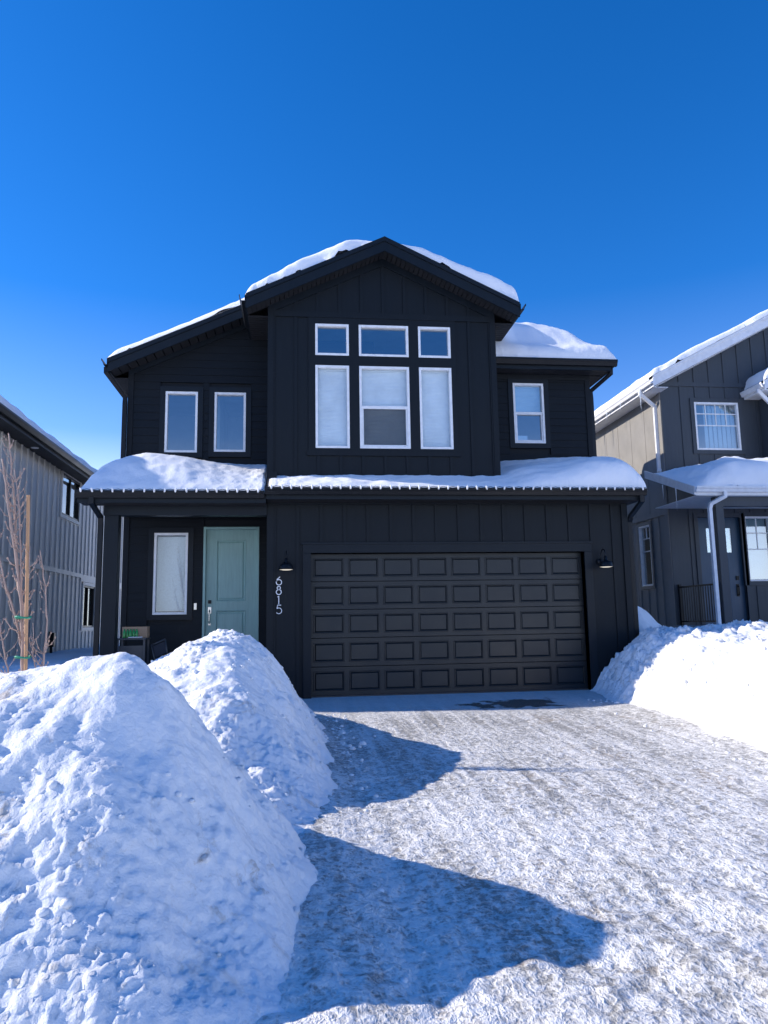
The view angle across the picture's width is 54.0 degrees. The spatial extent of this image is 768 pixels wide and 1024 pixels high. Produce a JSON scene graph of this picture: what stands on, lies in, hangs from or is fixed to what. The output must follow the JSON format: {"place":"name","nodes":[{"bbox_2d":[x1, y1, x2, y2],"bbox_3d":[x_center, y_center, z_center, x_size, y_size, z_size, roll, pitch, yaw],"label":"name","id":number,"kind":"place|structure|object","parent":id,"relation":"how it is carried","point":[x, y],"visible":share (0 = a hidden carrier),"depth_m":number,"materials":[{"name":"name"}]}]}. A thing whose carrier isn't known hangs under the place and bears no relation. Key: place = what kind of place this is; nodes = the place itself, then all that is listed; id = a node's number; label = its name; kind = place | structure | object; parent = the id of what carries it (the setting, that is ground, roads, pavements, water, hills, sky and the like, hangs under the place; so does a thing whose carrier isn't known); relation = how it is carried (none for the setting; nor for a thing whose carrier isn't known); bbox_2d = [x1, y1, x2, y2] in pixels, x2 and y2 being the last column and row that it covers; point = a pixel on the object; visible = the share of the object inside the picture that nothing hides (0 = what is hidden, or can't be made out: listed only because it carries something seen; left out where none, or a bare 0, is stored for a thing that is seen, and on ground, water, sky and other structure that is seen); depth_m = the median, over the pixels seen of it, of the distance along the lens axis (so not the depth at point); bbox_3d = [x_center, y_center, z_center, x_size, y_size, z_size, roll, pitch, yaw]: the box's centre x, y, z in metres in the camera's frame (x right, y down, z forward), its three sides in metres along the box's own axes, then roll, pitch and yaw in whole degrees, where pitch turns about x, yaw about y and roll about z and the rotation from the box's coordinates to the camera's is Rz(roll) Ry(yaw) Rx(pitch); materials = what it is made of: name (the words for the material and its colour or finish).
{"place":"outdoors","nodes":[
{"label":"outdoors","id":0,"kind":"place"},
{"bbox_2d":[151,639,167,659],"bbox_3d":[-3.799,2.458,13.053,0.268,0.533,0.428,-4,-9,22],"label":"folding chair","id":1,"kind":"object","parent":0,"point":[160,649],"visible":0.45,"depth_m":12.95,"materials":[{"name":"metal"}]},
{"bbox_2d":[0,644,585,695],"bbox_3d":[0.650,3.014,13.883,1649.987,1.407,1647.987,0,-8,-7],"label":"ground","id":2,"kind":"structure","parent":0,"point":[60,657],"depth_m":15.39,"materials":[{"name":"white snow"}]},
{"bbox_2d":[0,432,40,673],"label":"sapling","id":3,"kind":"object","parent":2,"relation":"on","point":[19,580],"visible":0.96,"depth_m":7.99,"materials":[{"name":"brown plant"}]},
{"bbox_2d":[14,495,31,670],"bbox_3d":[-3.765,1.078,7.888,0.188,2.545,0.130,0,-8,-7],"label":"tree stake","id":4,"kind":"object","parent":2,"relation":"on","point":[26,657],"visible":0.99,"depth_m":7.91,"materials":[{"name":"brown wood"}]},
{"bbox_2d":[24,551,55,667],"bbox_3d":[-3.607,1.345,7.914,0.284,1.901,0.156,1,-9,-13],"label":"sapling","id":5,"kind":"object","parent":2,"relation":"on","point":[46,645],"visible":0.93,"depth_m":7.91,"materials":[{"name":"brown plant"}]},
{"bbox_2d":[0,403,123,657],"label":"grey house","id":6,"kind":"structure","parent":2,"relation":"on","point":[63,530],"depth_m":19.71,"materials":[{"name":"paint"}]},
{"bbox_2d":[0,395,97,472],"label":"roof snow","id":7,"kind":"structure","parent":6,"relation":"on","point":[12,408],"depth_m":18.04,"materials":[{"name":"white snow"}]},
{"bbox_2d":[59,471,81,524],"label":"window","id":8,"kind":"structure","parent":6,"relation":"in","point":[76,520],"depth_m":21.68,"materials":[{"name":"white metal"}]},
{"bbox_2d":[80,582,94,630],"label":"window","id":9,"kind":"structure","parent":6,"relation":"in","point":[91,586],"depth_m":23.69,"materials":[{"name":"white metal"}]},
{"bbox_2d":[0,652,317,1023],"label":"snow bank","id":10,"kind":"structure","parent":2,"relation":"on","point":[146,890],"depth_m":3.25,"materials":[{"name":"white snow"}]},
{"bbox_2d":[148,629,337,833],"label":"snow bank","id":11,"kind":"structure","parent":2,"relation":"on","point":[248,736],"depth_m":6.62,"materials":[{"name":"white snow"}]},
{"bbox_2d":[75,236,647,698],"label":"black house","id":12,"kind":"structure","parent":2,"relation":"on","point":[379,356],"depth_m":13.69,"materials":[{"name":"paint"}]},
{"bbox_2d":[117,637,150,664],"bbox_3d":[-4.332,2.450,13.007,0.500,0.550,0.430,0,-8,-7],"label":"side table","id":13,"kind":"object","parent":12,"relation":"on","point":[138,651],"visible":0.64,"depth_m":12.85,"materials":[{"name":"metal"}]},
{"bbox_2d":[123,629,137,637],"bbox_3d":[-4.366,2.092,12.986,0.258,0.150,0.062,0,-8,-7],"label":"bottle pack","id":14,"kind":"object","parent":13,"relation":"on","point":[130,633],"visible":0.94,"depth_m":12.97,"materials":[{"name":"green glass"}]},
{"bbox_2d":[122,626,149,637],"bbox_3d":[-4.329,2.097,13.156,0.420,0.188,0.220,0,-8,-7],"label":"cardboard box","id":15,"kind":"object","parent":13,"relation":"on","point":[143,632],"visible":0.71,"depth_m":13.06,"materials":[{"name":"cardboard"}]},
{"bbox_2d":[146,527,193,620],"bbox_3d":[-4.005,1.161,14.183,0.825,1.730,0.190,0,-8,-7],"label":"window","id":16,"kind":"structure","parent":12,"relation":"in","point":[172,562],"depth_m":14.20,"materials":[{"name":"white glass"}]},
{"bbox_2d":[78,488,262,492],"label":"string lights","id":17,"kind":"object","parent":12,"relation":"attached to","point":[144,489],"visible":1,"depth_m":12.31,"materials":[{"name":"white plastic"}]},
{"bbox_2d":[81,453,266,491],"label":"roof snow","id":18,"kind":"structure","parent":12,"relation":"on","point":[149,471],"depth_m":12.89,"materials":[{"name":"white snow"}]},
{"bbox_2d":[106,298,244,358],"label":"roof snow","id":19,"kind":"structure","parent":12,"relation":"on","point":[196,320],"depth_m":14.35,"materials":[{"name":"white snow"}]},
{"bbox_2d":[159,386,202,457],"bbox_3d":[-3.915,-1.734,14.577,0.815,1.410,0.100,0,-8,-7],"label":"window","id":20,"kind":"structure","parent":12,"relation":"in","point":[165,391],"depth_m":14.54,"materials":[{"name":"white plastic"}]},
{"bbox_2d":[208,387,250,456],"bbox_3d":[-2.997,-1.744,14.687,0.805,1.390,0.100,0,-8,-7],"label":"window","id":21,"kind":"structure","parent":12,"relation":"in","point":[214,392],"depth_m":14.64,"materials":[{"name":"white plastic"}]},
{"bbox_2d":[205,530,256,640],"bbox_3d":[-2.878,1.595,14.212,0.954,2.532,0.091,0,-8,-7],"label":"front door","id":22,"kind":"structure","parent":12,"relation":"in","point":[231,555],"depth_m":14.28,"materials":[{"name":"teal paint"}]},
{"bbox_2d":[315,323,348,355],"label":"window","id":23,"kind":"structure","parent":12,"relation":"in","point":[317,326],"depth_m":13.89,"materials":[{"name":"white plastic"}]},
{"bbox_2d":[315,365,349,447],"bbox_3d":[-0.943,-1.908,13.769,0.619,1.553,0.157,0,-8,-7],"label":"window","id":24,"kind":"structure","parent":12,"relation":"in","point":[332,402],"depth_m":13.81,"materials":[{"name":"white glass"}]},
{"bbox_2d":[245,240,518,300],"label":"roof snow","id":25,"kind":"structure","parent":12,"relation":"on","point":[496,284],"depth_m":13.88,"materials":[{"name":"white snow"}]},
{"bbox_2d":[359,325,408,356],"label":"window","id":26,"kind":"structure","parent":12,"relation":"in","point":[405,328],"depth_m":14.01,"materials":[{"name":"white plastic"}]},
{"bbox_2d":[359,366,410,448],"bbox_3d":[0.007,-1.908,13.881,0.929,1.553,0.157,0,-8,-7],"label":"window","id":27,"kind":"structure","parent":12,"relation":"in","point":[384,392],"depth_m":13.92,"materials":[{"name":"white glass"}]},
{"bbox_2d":[418,326,450,357],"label":"window","id":28,"kind":"structure","parent":12,"relation":"in","point":[447,329],"depth_m":14.12,"materials":[{"name":"white plastic"}]},
{"bbox_2d":[419,367,453,448],"bbox_3d":[0.955,-1.908,13.993,0.613,1.553,0.157,0,-8,-7],"label":"window","id":29,"kind":"structure","parent":12,"relation":"in","point":[436,411],"depth_m":14.03,"materials":[{"name":"white glass"}]},
{"bbox_2d":[311,552,588,697],"bbox_3d":[1.170,1.939,13.228,4.960,2.440,0.040,0,-8,-7],"label":"garage door","id":30,"kind":"structure","parent":12,"relation":"in","point":[385,591],"depth_m":13.22,"materials":[{"name":"paint"}]},
{"bbox_2d":[268,456,646,487],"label":"roof snow","id":31,"kind":"structure","parent":12,"relation":"on","point":[591,472],"depth_m":13.32,"materials":[{"name":"white snow"}]},
{"bbox_2d":[270,485,645,489],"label":"string lights","id":32,"kind":"object","parent":12,"relation":"attached to","point":[399,486],"visible":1,"depth_m":12.84,"materials":[{"name":"white plastic"}]},
{"bbox_2d":[507,379,550,448],"bbox_3d":[2.956,-2.009,15.461,0.850,1.465,0.165,0,-8,-7],"label":"window","id":33,"kind":"structure","parent":12,"relation":"in","point":[525,396],"depth_m":15.43,"materials":[{"name":"white plastic"}]},
{"bbox_2d":[495,322,615,358],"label":"roof snow","id":34,"kind":"structure","parent":12,"relation":"on","point":[526,339],"depth_m":15.39,"materials":[{"name":"white snow"}]},
{"bbox_2d":[16,623,767,982],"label":"snow crumbs","id":35,"kind":"object","parent":2,"relation":"on","point":[64,903],"visible":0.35,"depth_m":4.45,"materials":[{"name":"white snow"}]},
{"bbox_2d":[638,606,661,631],"bbox_3d":[5.296,2.546,15.675,2.131,1.830,4.711,0,-8,-7],"label":"snow drift","id":36,"kind":"object","parent":2,"relation":"on","point":[646,618],"visible":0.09,"depth_m":14.43,"materials":[{"name":"white snow"}]},
{"bbox_2d":[590,619,767,751],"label":"snow bank","id":37,"kind":"structure","parent":2,"relation":"on","point":[725,703],"depth_m":10.16,"materials":[{"name":"white snow"}]},
{"bbox_2d":[595,315,767,627],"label":"slate house","id":38,"kind":"structure","parent":2,"relation":"on","point":[701,555],"depth_m":18.78,"materials":[{"name":"paint"}]},
{"bbox_2d":[636,521,655,589],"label":"window","id":39,"kind":"structure","parent":38,"relation":"in","point":[643,586],"depth_m":19.78,"materials":[{"name":"white plastic"}]},
{"bbox_2d":[594,309,767,415],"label":"roof snow","id":40,"kind":"structure","parent":38,"relation":"on","point":[701,346],"depth_m":18.80,"materials":[{"name":"white snow"}]},
{"bbox_2d":[655,456,767,486],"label":"roof snow","id":41,"kind":"structure","parent":38,"relation":"on","point":[731,471],"depth_m":16.84,"materials":[{"name":"white snow"}]},
{"bbox_2d":[689,398,745,453],"bbox_3d":[8.361,-2.148,18.936,1.380,1.430,0.100,0,-8,-7],"label":"window","id":42,"kind":"structure","parent":38,"relation":"in","point":[737,403],"depth_m":18.93,"materials":[{"name":"white plastic"}]},
{"bbox_2d":[698,518,746,623],"bbox_3d":[8.257,1.427,18.450,1.140,2.600,0.130,0,-8,-7],"label":"front door","id":43,"kind":"structure","parent":38,"relation":"in","point":[734,555],"depth_m":18.48,"materials":[{"name":"blue paint"}]},
{"bbox_2d":[739,512,767,584],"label":"window","id":44,"kind":"structure","parent":38,"relation":"in","point":[755,525],"depth_m":18.68,"materials":[{"name":"white plastic"}]},
{"bbox_2d":[744,368,767,389],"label":"roof snow","id":45,"kind":"structure","parent":38,"relation":"on","point":[758,377],"depth_m":18.72,"materials":[{"name":"white snow"}]},
{"bbox_2d":[0,0,767,484],"label":"sky","id":46,"kind":"structure","parent":0,"point":[605,162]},
{"bbox_2d":[253,690,767,1023],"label":"driveway","id":47,"kind":"structure","parent":0,"point":[570,856],"depth_m":4.51,"materials":[{"name":"white snow"}]}
]}

